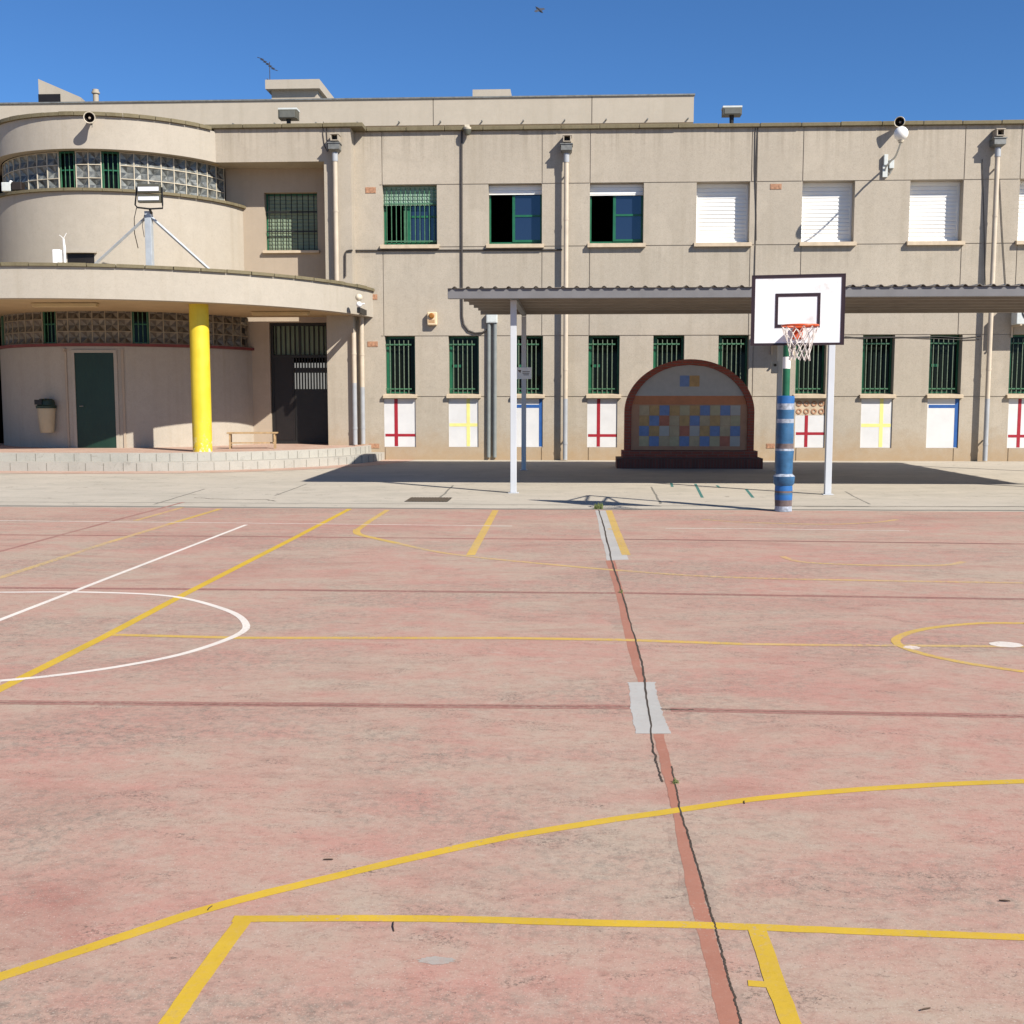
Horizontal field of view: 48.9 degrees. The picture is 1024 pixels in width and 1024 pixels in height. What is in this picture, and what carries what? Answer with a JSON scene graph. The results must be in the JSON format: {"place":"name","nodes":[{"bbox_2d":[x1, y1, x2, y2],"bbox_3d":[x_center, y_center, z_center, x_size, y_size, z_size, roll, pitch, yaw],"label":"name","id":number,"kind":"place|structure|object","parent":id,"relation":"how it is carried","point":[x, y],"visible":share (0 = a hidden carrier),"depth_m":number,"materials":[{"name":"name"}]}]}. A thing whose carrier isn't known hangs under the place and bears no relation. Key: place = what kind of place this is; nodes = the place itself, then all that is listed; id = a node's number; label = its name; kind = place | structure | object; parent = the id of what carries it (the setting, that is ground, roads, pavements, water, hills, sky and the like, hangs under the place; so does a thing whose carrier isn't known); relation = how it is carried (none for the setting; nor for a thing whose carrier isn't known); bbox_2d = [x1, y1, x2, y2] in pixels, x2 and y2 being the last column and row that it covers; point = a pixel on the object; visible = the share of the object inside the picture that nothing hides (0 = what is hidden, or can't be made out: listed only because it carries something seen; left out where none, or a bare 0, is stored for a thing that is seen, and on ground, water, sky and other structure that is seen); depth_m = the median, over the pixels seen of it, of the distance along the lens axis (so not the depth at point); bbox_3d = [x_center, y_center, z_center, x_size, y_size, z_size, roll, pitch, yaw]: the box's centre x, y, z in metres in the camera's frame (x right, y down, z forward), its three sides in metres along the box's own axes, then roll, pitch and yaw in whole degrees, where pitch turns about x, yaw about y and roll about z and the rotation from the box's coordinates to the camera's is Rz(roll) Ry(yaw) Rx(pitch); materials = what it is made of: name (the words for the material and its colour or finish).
{"place":"outdoors","nodes":[
{"label":"outdoors","id":0,"kind":"place"},
{"bbox_2d":[0,459,411,473],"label":"entrance paving","id":1,"kind":"structure","parent":0,"point":[382,462],"depth_m":24.82,"materials":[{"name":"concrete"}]},
{"bbox_2d":[295,363,326,388],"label":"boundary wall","id":2,"kind":"structure","parent":0,"point":[309,377],"depth_m":62.19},
{"bbox_2d":[0,507,1023,1023],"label":"sports court","id":3,"kind":"object","parent":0,"point":[116,819],"depth_m":4.94,"materials":[{"name":"paint"}]},
{"bbox_2d":[0,524,170,578],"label":"yellow line","id":4,"kind":"object","parent":3,"relation":"on","point":[49,561],"visible":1,"depth_m":11.69,"materials":[{"name":"paint"}]},
{"bbox_2d":[0,502,183,551],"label":"court joint","id":5,"kind":"object","parent":3,"relation":"on","point":[84,528],"visible":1,"depth_m":13.84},
{"bbox_2d":[0,525,245,620],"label":"white line","id":6,"kind":"object","parent":3,"relation":"on","point":[47,601],"visible":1,"depth_m":10.12,"materials":[{"name":"paint"}]},
{"bbox_2d":[0,591,249,681],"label":"white circle","id":7,"kind":"object","parent":3,"relation":"on","point":[245,624],"visible":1,"depth_m":7.61,"materials":[{"name":"paint"}]},
{"bbox_2d":[133,507,183,520],"bbox_3d":[-4.919,0.022,15.755,0.077,0.001,1.830,0,6,3],"label":"yellow line","id":8,"kind":"object","parent":3,"relation":"on","point":[158,514],"visible":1,"depth_m":15.63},
{"bbox_2d":[0,509,350,691],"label":"yellow line","id":9,"kind":"object","parent":3,"relation":"on","point":[30,673],"visible":1,"depth_m":8.27,"materials":[{"name":"paint"}]},
{"bbox_2d":[168,509,219,523],"bbox_3d":[-4.326,0.055,15.427,0.080,0.001,2.024,0,6,4],"label":"yellow line","id":10,"kind":"object","parent":3,"relation":"on","point":[195,516],"visible":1,"depth_m":15.36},
{"bbox_2d":[158,921,250,1023],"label":"yellow line","id":11,"kind":"object","parent":3,"relation":"on","point":[183,1001],"visible":1,"depth_m":3.14,"materials":[{"name":"paint"}]},
{"bbox_2d":[0,520,486,525],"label":"white line","id":12,"kind":"object","parent":3,"relation":"on","point":[269,523],"visible":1,"depth_m":14.50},
{"bbox_2d":[0,534,584,539],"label":"court joint","id":13,"kind":"object","parent":3,"relation":"on","point":[320,537],"visible":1,"depth_m":13.04,"materials":[{"name":"concrete"}]},
{"bbox_2d":[0,587,585,592],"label":"court joint","id":14,"kind":"object","parent":3,"relation":"on","point":[341,590],"visible":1,"depth_m":9.44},
{"bbox_2d":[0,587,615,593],"bbox_3d":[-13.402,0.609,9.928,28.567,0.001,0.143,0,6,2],"label":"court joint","id":15,"kind":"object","parent":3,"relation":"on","point":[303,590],"visible":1,"depth_m":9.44,"materials":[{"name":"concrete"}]},
{"bbox_2d":[0,700,629,708],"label":"court joint","id":16,"kind":"object","parent":3,"relation":"on","point":[179,703],"visible":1,"depth_m":5.92,"materials":[{"name":"concrete"}]},
{"bbox_2d":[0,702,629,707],"bbox_3d":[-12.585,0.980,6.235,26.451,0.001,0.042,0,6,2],"label":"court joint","id":17,"kind":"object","parent":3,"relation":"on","point":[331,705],"visible":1,"depth_m":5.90,"materials":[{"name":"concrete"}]},
{"bbox_2d":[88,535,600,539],"bbox_3d":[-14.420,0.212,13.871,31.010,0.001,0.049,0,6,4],"label":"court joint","id":18,"kind":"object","parent":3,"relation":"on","point":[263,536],"visible":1,"depth_m":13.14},
{"bbox_2d":[356,510,388,528],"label":"yellow line","id":19,"kind":"object","parent":3,"relation":"on","point":[373,518],"visible":1,"depth_m":14.98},
{"bbox_2d":[353,529,398,542],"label":"yellow line","id":20,"kind":"object","parent":3,"relation":"on","point":[357,532],"visible":1,"depth_m":13.13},
{"bbox_2d":[111,634,742,644],"bbox_3d":[-0.603,0.848,7.538,4.244,0.001,0.178,0,6,3],"label":"yellow line","id":21,"kind":"object","parent":3,"relation":"on","point":[536,638],"visible":1,"depth_m":7.55,"materials":[{"name":"paint"}]},
{"bbox_2d":[418,956,455,964],"bbox_3d":[-0.218,1.283,3.224,0.115,0.001,0.051,0,6,3],"label":"concrete patch","id":22,"kind":"object","parent":3,"relation":"on","point":[433,960],"visible":1,"depth_m":3.22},
{"bbox_2d":[467,510,498,554],"bbox_3d":[-0.331,0.208,13.900,0.090,0.001,4.698,0,6,2],"label":"yellow line","id":23,"kind":"object","parent":3,"relation":"on","point":[475,546],"visible":1,"depth_m":13.32,"materials":[{"name":"paint"}]},
{"bbox_2d":[0,779,1023,980],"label":"yellow line","id":24,"kind":"object","parent":3,"relation":"on","point":[86,948],"visible":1,"depth_m":3.95,"materials":[{"name":"paint"}]},
{"bbox_2d":[595,510,628,559],"bbox_3d":[1.175,0.229,13.704,0.224,0.001,5.044,0,6,3],"label":"concrete patch","id":25,"kind":"object","parent":3,"relation":"on","point":[616,554],"visible":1,"depth_m":12.95,"materials":[{"name":"concrete"}]},
{"bbox_2d":[606,510,629,554],"bbox_3d":[1.283,0.209,13.897,0.100,0.001,4.647,0,6,3],"label":"yellow line","id":26,"kind":"object","parent":3,"relation":"on","point":[623,548],"visible":1,"depth_m":13.32,"materials":[{"name":"paint"}]},
{"bbox_2d":[590,561,652,682],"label":"floor crack","id":27,"kind":"structure","parent":3,"relation":"on","point":[603,582],"depth_m":7.98,"materials":[{"name":"concrete"}]},
{"bbox_2d":[606,561,646,681],"bbox_3d":[0.859,0.724,8.784,0.094,0.001,4.836,0,6,3],"label":"expansion strip","id":28,"kind":"object","parent":3,"relation":"on","point":[632,649],"visible":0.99,"depth_m":7.91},
{"bbox_2d":[231,915,1023,939],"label":"yellow line","id":29,"kind":"object","parent":3,"relation":"on","point":[668,924],"visible":1,"depth_m":3.45,"materials":[{"name":"paint"}]},
{"bbox_2d":[598,510,662,781],"bbox_3d":[0.963,0.550,10.501,0.068,0.001,11.632,0,6,3],"label":"court crack","id":30,"kind":"object","parent":3,"relation":"on","point":[645,690],"visible":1,"depth_m":6.94,"materials":[{"name":"concrete"}]},
{"bbox_2d":[627,682,670,733],"bbox_3d":[0.704,1.014,5.900,0.181,0.001,1.002,0,6,3],"label":"concrete patch","id":31,"kind":"object","parent":3,"relation":"on","point":[639,711],"visible":1,"depth_m":5.82,"materials":[{"name":"concrete"}]},
{"bbox_2d":[654,734,739,1023],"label":"expansion strip","id":32,"kind":"object","parent":3,"relation":"on","point":[724,1002],"visible":1,"depth_m":3.54,"materials":[{"name":"paint"}]},
{"bbox_2d":[663,819,749,1023],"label":"court dirt","id":33,"kind":"structure","parent":3,"relation":"on","point":[699,971],"depth_m":3.48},
{"bbox_2d":[671,766,741,1023],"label":"court crack","id":34,"kind":"object","parent":3,"relation":"on","point":[720,946],"visible":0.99,"depth_m":3.57,"materials":[{"name":"concrete"}]},
{"bbox_2d":[395,543,1023,583],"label":"yellow line","id":35,"kind":"object","parent":3,"relation":"on","point":[702,575],"visible":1,"depth_m":10.21,"materials":[{"name":"paint"}]},
{"bbox_2d":[748,980,767,986],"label":"yellow line","id":36,"kind":"object","parent":3,"relation":"on","point":[758,983],"visible":1,"depth_m":3.09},
{"bbox_2d":[748,929,801,1023],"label":"yellow line","id":37,"kind":"object","parent":3,"relation":"on","point":[781,998],"visible":1,"depth_m":3.13,"materials":[{"name":"paint"}]},
{"bbox_2d":[674,528,901,530],"bbox_3d":[3.370,0.212,13.858,2.941,0.001,0.098,1,6,5],"label":"white line","id":38,"kind":"object","parent":3,"relation":"on","point":[750,528],"visible":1,"depth_m":13.94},
{"bbox_2d":[750,273,845,511],"bbox_3d":[3.639,-1.514,15.061,1.104,3.198,1.918,-1,6,-11],"label":"basketball hoop","id":39,"kind":"object","parent":3,"relation":"on","point":[787,311],"visible":1,"depth_m":14.63,"materials":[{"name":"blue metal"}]},
{"bbox_2d":[701,519,895,523],"bbox_3d":[3.816,0.125,14.727,2.624,0.001,0.670,0,6,3],"label":"yellow line","id":40,"kind":"object","parent":3,"relation":"on","point":[794,523],"visible":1,"depth_m":14.62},
{"bbox_2d":[637,539,986,543],"bbox_3d":[3.414,0.332,12.677,4.330,0.001,0.033,1,6,5],"label":"court crack","id":41,"kind":"object","parent":3,"relation":"on","point":[813,541],"visible":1,"depth_m":12.68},
{"bbox_2d":[624,539,1015,543],"bbox_3d":[15.487,0.444,11.572,28.579,0.001,0.107,1,6,5],"label":"court joint","id":42,"kind":"object","parent":3,"relation":"on","point":[827,541],"visible":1,"depth_m":12.68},
{"bbox_2d":[623,592,1023,599],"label":"court joint","id":43,"kind":"object","parent":3,"relation":"on","point":[827,596],"visible":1,"depth_m":9.15,"materials":[{"name":"concrete"}]},
{"bbox_2d":[670,708,1023,717],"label":"court joint","id":44,"kind":"object","parent":3,"relation":"on","point":[843,712],"visible":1,"depth_m":5.77,"materials":[{"name":"concrete"}]},
{"bbox_2d":[779,556,964,565],"bbox_3d":[3.556,0.493,11.069,1.802,0.001,0.496,1,6,12],"label":"yellow line","id":45,"kind":"object","parent":3,"relation":"on","point":[955,563],"visible":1,"depth_m":10.91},
{"bbox_2d":[742,643,1023,646],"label":"yellow line","id":46,"kind":"object","parent":3,"relation":"on","point":[869,645],"visible":1,"depth_m":7.33,"materials":[{"name":"paint"}]},
{"bbox_2d":[904,645,920,648],"bbox_3d":[2.585,0.875,7.275,0.108,0.001,0.108,-2,6,-15],"label":"white spot","id":47,"kind":"object","parent":3,"relation":"on","point":[912,647],"visible":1,"depth_m":7.27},
{"bbox_2d":[891,622,1023,671],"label":"yellow circle","id":48,"kind":"object","parent":3,"relation":"on","point":[895,640],"visible":1,"depth_m":7.48,"materials":[{"name":"paint"}]},
{"bbox_2d":[989,641,1022,646],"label":"white spot","id":49,"kind":"object","parent":3,"relation":"on","point":[1005,644],"visible":1,"depth_m":7.36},
{"bbox_2d":[0,460,1023,511],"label":"pavement","id":50,"kind":"structure","parent":0,"point":[878,485],"depth_m":20.40,"materials":[{"name":"concrete"}]},
{"bbox_2d":[0,443,370,461],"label":"entrance platform","id":51,"kind":"structure","parent":50,"relation":"on","point":[223,453],"depth_m":25.87,"materials":[{"name":"stone"}]},
{"bbox_2d":[227,432,277,448],"bbox_3d":[-6.283,-1.736,27.302,1.195,0.398,0.340,-1,6,-7],"label":"bench","id":52,"kind":"object","parent":51,"relation":"on","point":[231,442],"visible":1,"depth_m":27.18,"materials":[{"name":"brown wood"}]},
{"bbox_2d":[0,452,384,470],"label":"entrance step","id":53,"kind":"object","parent":50,"relation":"on","point":[173,465],"visible":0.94,"depth_m":25.16,"materials":[{"name":"tile"}]},
{"bbox_2d":[10,447,381,470],"bbox_3d":[-9.011,-1.198,26.050,12.720,0.370,3.088,-2,6,-18],"label":"step joint","id":54,"kind":"object","parent":53,"relation":"on","point":[197,463],"visible":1,"depth_m":25.35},
{"bbox_2d":[404,497,451,501],"bbox_3d":[-1.325,-0.191,17.920,0.673,0.032,0.727,0,6,3],"label":"drain grate","id":55,"kind":"object","parent":50,"relation":"on","point":[429,499],"visible":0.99,"depth_m":17.86,"materials":[{"name":"black metal"}]},
{"bbox_2d":[0,79,1023,460],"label":"school building","id":56,"kind":"structure","parent":50,"relation":"on","point":[400,215],"depth_m":28.82,"materials":[{"name":"concrete"}]},
{"bbox_2d":[1,316,4,345],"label":"window","id":57,"kind":"structure","parent":56,"relation":"in","point":[2,317],"depth_m":29.15,"materials":[{"name":"green metal"}]},
{"bbox_2d":[1,180,24,191],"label":"sill floodlight","id":58,"kind":"object","parent":56,"relation":"on","point":[10,185],"visible":0.98,"depth_m":27.49,"materials":[{"name":"white paint"}]},
{"bbox_2d":[34,398,56,432],"bbox_3d":[-11.393,-2.362,27.584,0.475,0.834,0.500,0,6,3],"label":"litter bin","id":59,"kind":"object","parent":56,"relation":"attached to","point":[46,408],"visible":1,"depth_m":27.42,"materials":[{"name":"beige metal"}]},
{"bbox_2d":[43,311,56,343],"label":"window","id":60,"kind":"structure","parent":56,"relation":"in","point":[49,318],"depth_m":27.70,"materials":[{"name":"green metal"}]},
{"bbox_2d":[52,233,66,262],"bbox_3d":[-10.564,-5.805,26.399,0.325,1.447,0.200,0,6,3],"label":"antenna box","id":61,"kind":"object","parent":56,"relation":"on","point":[57,255],"visible":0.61,"depth_m":26.30,"materials":[{"name":"white paint"}]},
{"bbox_2d":[59,151,75,187],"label":"window","id":62,"kind":"structure","parent":56,"relation":"in","point":[66,159],"depth_m":27.50,"materials":[{"name":"green metal"}]},
{"bbox_2d":[83,111,94,126],"bbox_3d":[-10.075,-9.337,26.782,0.270,0.274,0.467,-3,6,-27],"label":"horn speaker","id":63,"kind":"object","parent":56,"relation":"attached to","point":[88,117],"visible":1,"depth_m":26.68},
{"bbox_2d":[62,349,126,447],"bbox_3d":[-10.220,-2.776,27.560,1.463,2.418,0.166,0,6,0],"label":"service door","id":64,"kind":"structure","parent":56,"relation":"in","point":[94,372],"depth_m":27.55,"materials":[{"name":"metal"}]},
{"bbox_2d":[101,151,119,188],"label":"window","id":65,"kind":"structure","parent":56,"relation":"in","point":[110,160],"depth_m":27.52,"materials":[{"name":"green metal"}]},
{"bbox_2d":[132,311,148,343],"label":"window","id":66,"kind":"structure","parent":56,"relation":"in","point":[140,320],"depth_m":27.69,"materials":[{"name":"green metal"}]},
{"bbox_2d":[95,184,208,267],"bbox_3d":[-8.476,-6.262,26.113,4.305,2.468,0.885,0,6,3],"label":"mast floodlight","id":67,"kind":"object","parent":56,"relation":"on","point":[148,218],"visible":0.72,"depth_m":25.86,"materials":[{"name":"white metal"}]},
{"bbox_2d":[241,317,244,344],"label":"window","id":68,"kind":"structure","parent":56,"relation":"in","point":[242,318],"depth_m":29.69,"materials":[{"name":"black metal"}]},
{"bbox_2d":[257,57,277,79],"bbox_3d":[-8.043,-14.480,37.143,0.296,0.869,0.731,3,6,26],"label":"tv antenna","id":69,"kind":"object","parent":56,"relation":"on","point":[269,66],"visible":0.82,"depth_m":37.15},
{"bbox_2d":[278,108,299,122],"bbox_3d":[-5.697,-10.059,28.775,0.484,0.448,0.372,0,6,3],"label":"floodlight","id":70,"kind":"object","parent":56,"relation":"on","point":[288,115],"visible":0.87,"depth_m":28.60,"materials":[{"name":"grey metal"}]},
{"bbox_2d":[262,194,319,252],"bbox_3d":[-5.791,-7.595,29.672,1.498,1.560,0.430,0,6,3],"label":"window","id":71,"kind":"structure","parent":56,"relation":"in","point":[292,225],"depth_m":29.72,"materials":[{"name":"green metal"}]},
{"bbox_2d":[355,294,366,314],"bbox_3d":[-3.703,-5.154,27.994,0.232,0.460,0.990,0,6,3],"label":"security camera","id":72,"kind":"object","parent":56,"relation":"attached to","point":[360,310],"visible":1,"depth_m":27.57,"materials":[{"name":"white paint"}]},
{"bbox_2d":[383,337,416,397],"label":"window","id":73,"kind":"structure","parent":56,"relation":"in","point":[400,351],"depth_m":29.68,"materials":[{"name":"green metal"}]},
{"bbox_2d":[380,186,438,248],"bbox_3d":[-2.633,-7.620,29.153,1.524,1.618,0.450,0,6,3],"label":"window","id":74,"kind":"structure","parent":56,"relation":"in","point":[419,203],"depth_m":29.20,"materials":[{"name":"green metal"}]},
{"bbox_2d":[427,312,436,325],"bbox_3d":[-2.068,-5.007,29.179,0.250,0.340,0.201,0,6,3],"label":"alarm siren","id":75,"kind":"object","parent":56,"relation":"attached to","point":[431,318],"visible":1,"depth_m":29.13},
{"bbox_2d":[446,336,480,397],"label":"window","id":76,"kind":"structure","parent":56,"relation":"in","point":[463,350],"depth_m":29.60,"materials":[{"name":"green metal"}]},
{"bbox_2d":[464,124,470,135],"bbox_3d":[-1.130,-9.699,28.633,0.195,0.270,0.259,0,6,3],"label":"security camera","id":77,"kind":"object","parent":56,"relation":"attached to","point":[467,130],"visible":1,"depth_m":28.54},
{"bbox_2d":[486,315,497,322],"bbox_3d":[-0.521,-5.011,29.135,0.290,0.250,0.136,0,6,3],"label":"cable box","id":78,"kind":"object","parent":56,"relation":"attached to","point":[491,318],"visible":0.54,"depth_m":29.07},
{"bbox_2d":[486,185,543,247],"bbox_3d":[0.086,-7.607,29.020,1.485,1.618,0.450,0,6,3],"label":"window","id":79,"kind":"structure","parent":56,"relation":"in","point":[526,199],"depth_m":29.14,"materials":[{"name":"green glass"}]},
{"bbox_2d":[517,336,544,397],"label":"window","id":80,"kind":"structure","parent":56,"relation":"in","point":[534,344],"depth_m":29.51,"materials":[{"name":"green metal"}]},
{"bbox_2d":[586,336,620,397],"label":"window","id":81,"kind":"structure","parent":56,"relation":"in","point":[603,351],"depth_m":29.42,"materials":[{"name":"green metal"}]},
{"bbox_2d":[587,184,645,247],"bbox_3d":[2.680,-7.594,28.894,1.480,1.618,0.450,0,6,3],"label":"window","id":82,"kind":"structure","parent":56,"relation":"in","point":[627,198],"depth_m":29.00,"materials":[{"name":"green glass"}]},
{"bbox_2d":[653,336,682,367],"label":"window","id":83,"kind":"structure","parent":56,"relation":"in","point":[666,349],"depth_m":29.32,"materials":[{"name":"green metal"}]},
{"bbox_2d":[694,184,751,246],"bbox_3d":[5.372,-7.581,28.766,1.454,1.618,0.455,0,6,3],"label":"window","id":84,"kind":"structure","parent":56,"relation":"in","point":[721,209],"depth_m":28.95,"materials":[{"name":"plastic"}]},
{"bbox_2d":[721,105,741,122],"bbox_3d":[5.582,-10.051,28.625,0.484,0.461,0.372,0,6,3],"label":"floodlight","id":85,"kind":"object","parent":56,"relation":"on","point":[731,113],"visible":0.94,"depth_m":28.45,"materials":[{"name":"grey metal"}]},
{"bbox_2d":[718,336,747,385],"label":"window","id":86,"kind":"structure","parent":56,"relation":"in","point":[732,350],"depth_m":29.24,"materials":[{"name":"green metal"}]},
{"bbox_2d":[771,361,778,372],"bbox_3d":[5.786,-3.180,24.789,0.150,0.260,0.115,0,6,3],"label":"switch box","id":87,"kind":"object","parent":56,"relation":"attached to","point":[774,366],"visible":1,"depth_m":24.76,"materials":[{"name":"black metal"}]},
{"bbox_2d":[793,345,825,397],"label":"window","id":88,"kind":"structure","parent":56,"relation":"in","point":[809,375],"depth_m":29.19,"materials":[{"name":"green metal"}]},
{"bbox_2d":[799,183,856,245],"bbox_3d":[8.010,-7.568,28.638,1.423,1.618,0.455,0,6,3],"label":"window","id":89,"kind":"structure","parent":56,"relation":"in","point":[826,207],"depth_m":28.82,"materials":[{"name":"plastic"}]},
{"bbox_2d":[859,335,895,397],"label":"window","id":90,"kind":"structure","parent":56,"relation":"in","point":[877,351],"depth_m":29.08,"materials":[{"name":"green metal"}]},
{"bbox_2d":[882,154,893,175],"bbox_3d":[9.452,-8.680,28.296,0.278,0.578,0.098,0,6,3],"label":"junction box","id":91,"kind":"object","parent":56,"relation":"attached to","point":[885,161],"visible":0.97,"depth_m":28.25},
{"bbox_2d":[882,126,907,177],"bbox_3d":[9.234,-8.759,27.411,0.330,0.854,1.864,0,6,3],"label":"globe lamp","id":92,"kind":"object","parent":56,"relation":"attached to","point":[900,134],"visible":1,"depth_m":26.59,"materials":[{"name":"plastic"}]},
{"bbox_2d":[894,116,904,126],"bbox_3d":[9.717,-9.671,28.041,0.262,0.268,0.473,4,7,37],"label":"horn speaker","id":93,"kind":"object","parent":56,"relation":"attached to","point":[899,121],"visible":0.92,"depth_m":27.95},
{"bbox_2d":[906,182,964,245],"bbox_3d":[10.696,-7.555,28.508,1.431,1.618,0.455,0,6,3],"label":"window","id":94,"kind":"structure","parent":56,"relation":"in","point":[934,206],"depth_m":28.69,"materials":[{"name":"plastic"}]},
{"bbox_2d":[926,335,963,397],"bbox_3d":[11.074,-3.728,28.881,0.910,1.608,0.430,0,6,3],"label":"window","id":95,"kind":"structure","parent":56,"relation":"in","point":[944,353],"depth_m":29.00,"materials":[{"name":"green metal"}]},
{"bbox_2d":[1006,335,1023,397],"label":"window","id":96,"kind":"structure","parent":56,"relation":"in","point":[1016,366],"depth_m":28.91,"materials":[{"name":"green metal"}]},
{"bbox_2d":[1011,313,1023,336],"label":"air conditioner","id":97,"kind":"object","parent":56,"relation":"attached to","point":[1017,319],"visible":0.53,"depth_m":28.07,"materials":[{"name":"white metal"}]},
{"bbox_2d":[1015,181,1023,244],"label":"window","id":98,"kind":"structure","parent":56,"relation":"in","point":[1020,238],"depth_m":28.59,"materials":[{"name":"plastic"}]},
{"bbox_2d":[0,505,1023,510],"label":"pavement edge","id":99,"kind":"object","parent":50,"relation":"on","point":[503,508],"visible":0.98,"depth_m":16.49,"materials":[{"name":"concrete"}]},
{"bbox_2d":[594,503,603,508],"bbox_3d":[1.264,-0.097,16.419,0.156,0.107,0.098,-1,6,-10],"label":"weed","id":100,"kind":"object","parent":99,"relation":"on","point":[599,506],"visible":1,"depth_m":16.41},
{"bbox_2d":[116,502,1023,506],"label":"pavement joint","id":101,"kind":"object","parent":50,"relation":"on","point":[513,504],"visible":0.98,"depth_m":17.11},
{"bbox_2d":[615,359,762,468],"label":"tiled arch wall","id":102,"kind":"structure","parent":50,"relation":"on","point":[689,414],"depth_m":26.07,"materials":[{"name":"tile"}]},
{"bbox_2d":[694,484,703,497],"bbox_3d":[3.278,-0.383,19.788,0.050,0.001,3.009,1,6,7],"label":"paint mark","id":103,"kind":"object","parent":50,"relation":"on","point":[698,490],"visible":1,"depth_m":19.61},
{"bbox_2d":[447,283,1023,494],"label":"shade shelter","id":104,"kind":"object","parent":50,"relation":"on","point":[523,301],"visible":0.84,"depth_m":19.13,"materials":[{"name":"grey metal"}]},
{"bbox_2d":[517,367,531,378],"bbox_3d":[0.262,-3.095,25.115,0.354,0.260,0.023,0,6,3],"label":"notice sign","id":105,"kind":"object","parent":104,"relation":"attached to","point":[524,372],"visible":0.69,"depth_m":25.10,"materials":[{"name":"metal"}]},
{"bbox_2d":[0,0,1023,123],"label":"sky","id":106,"kind":"structure","parent":0,"point":[783,61],"materials":[{"name":"blue"}]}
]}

